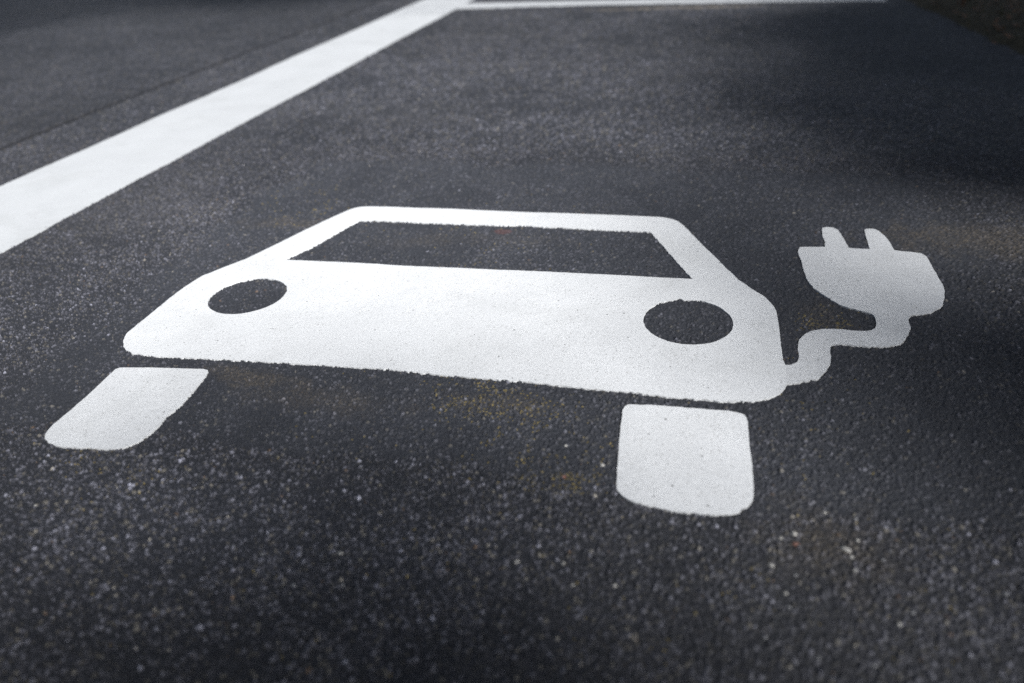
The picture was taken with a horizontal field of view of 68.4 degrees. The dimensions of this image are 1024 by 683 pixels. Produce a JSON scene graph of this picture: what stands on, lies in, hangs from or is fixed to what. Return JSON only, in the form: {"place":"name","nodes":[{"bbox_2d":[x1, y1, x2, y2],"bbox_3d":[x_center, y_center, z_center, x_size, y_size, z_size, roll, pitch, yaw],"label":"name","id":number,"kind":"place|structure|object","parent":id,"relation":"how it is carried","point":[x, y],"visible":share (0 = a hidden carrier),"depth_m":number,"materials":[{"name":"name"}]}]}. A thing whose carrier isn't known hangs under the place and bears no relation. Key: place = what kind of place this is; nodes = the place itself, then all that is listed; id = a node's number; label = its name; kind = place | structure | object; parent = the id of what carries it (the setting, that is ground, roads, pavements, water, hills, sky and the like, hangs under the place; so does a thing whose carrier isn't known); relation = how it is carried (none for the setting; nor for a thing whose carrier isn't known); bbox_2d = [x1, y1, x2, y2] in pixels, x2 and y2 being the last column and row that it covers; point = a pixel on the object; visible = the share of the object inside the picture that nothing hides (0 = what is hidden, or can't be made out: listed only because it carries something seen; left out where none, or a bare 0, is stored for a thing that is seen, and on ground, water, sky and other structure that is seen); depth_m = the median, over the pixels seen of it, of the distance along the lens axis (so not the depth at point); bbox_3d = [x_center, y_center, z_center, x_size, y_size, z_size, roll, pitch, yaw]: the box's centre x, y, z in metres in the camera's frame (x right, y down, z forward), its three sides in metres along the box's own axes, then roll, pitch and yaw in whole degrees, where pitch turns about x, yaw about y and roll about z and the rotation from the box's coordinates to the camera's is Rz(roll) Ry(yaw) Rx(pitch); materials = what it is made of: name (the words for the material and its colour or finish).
{"place":"outdoors","nodes":[
{"label":"outdoors","id":0,"kind":"place"},
{"bbox_2d":[0,0,383,149],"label":"road","id":1,"kind":"structure","parent":0,"point":[63,62],"depth_m":4.24,"materials":[{"name":"grey asphalt"}]},
{"bbox_2d":[0,0,1023,682],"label":"parking bay","id":2,"kind":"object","parent":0,"point":[756,146],"visible":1,"depth_m":1.11,"materials":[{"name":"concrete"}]},
{"bbox_2d":[0,0,471,252],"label":"parking line","id":3,"kind":"object","parent":2,"relation":"on","point":[34,203],"visible":1,"depth_m":2.52,"materials":[{"name":"paint"}]},
{"bbox_2d":[45,206,944,516],"bbox_3d":[0.034,-0.051,1.342,1.426,0.008,0.947,4,32,12],"label":"charging symbol","id":4,"kind":"object","parent":2,"relation":"on","point":[569,330],"visible":1,"depth_m":1.29,"materials":[{"name":"white paint"}]},
{"bbox_2d":[456,0,886,8],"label":"end line","id":5,"kind":"object","parent":2,"relation":"on","point":[533,4],"visible":1,"depth_m":4.63,"materials":[{"name":"paint"}]},
{"bbox_2d":[840,546,850,552],"bbox_3d":[0.371,0.230,0.837,0.011,0.004,0.008,4,32,12],"label":"stone chip","id":6,"kind":"object","parent":2,"relation":"on","point":[844,548],"visible":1,"depth_m":0.84,"materials":[{"name":"grey stone"}]},
{"bbox_2d":[907,0,1023,54],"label":"verge","id":7,"kind":"structure","parent":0,"point":[977,26],"depth_m":3.47,"materials":[{"name":"soil"}]},
{"bbox_2d":[934,0,1023,47],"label":"grass","id":8,"kind":"structure","parent":7,"relation":"on","point":[989,16],"depth_m":3.37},
{"bbox_2d":[912,0,1023,43],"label":"leaf litter","id":9,"kind":"object","parent":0,"point":[1007,17],"visible":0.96,"depth_m":3.43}
]}

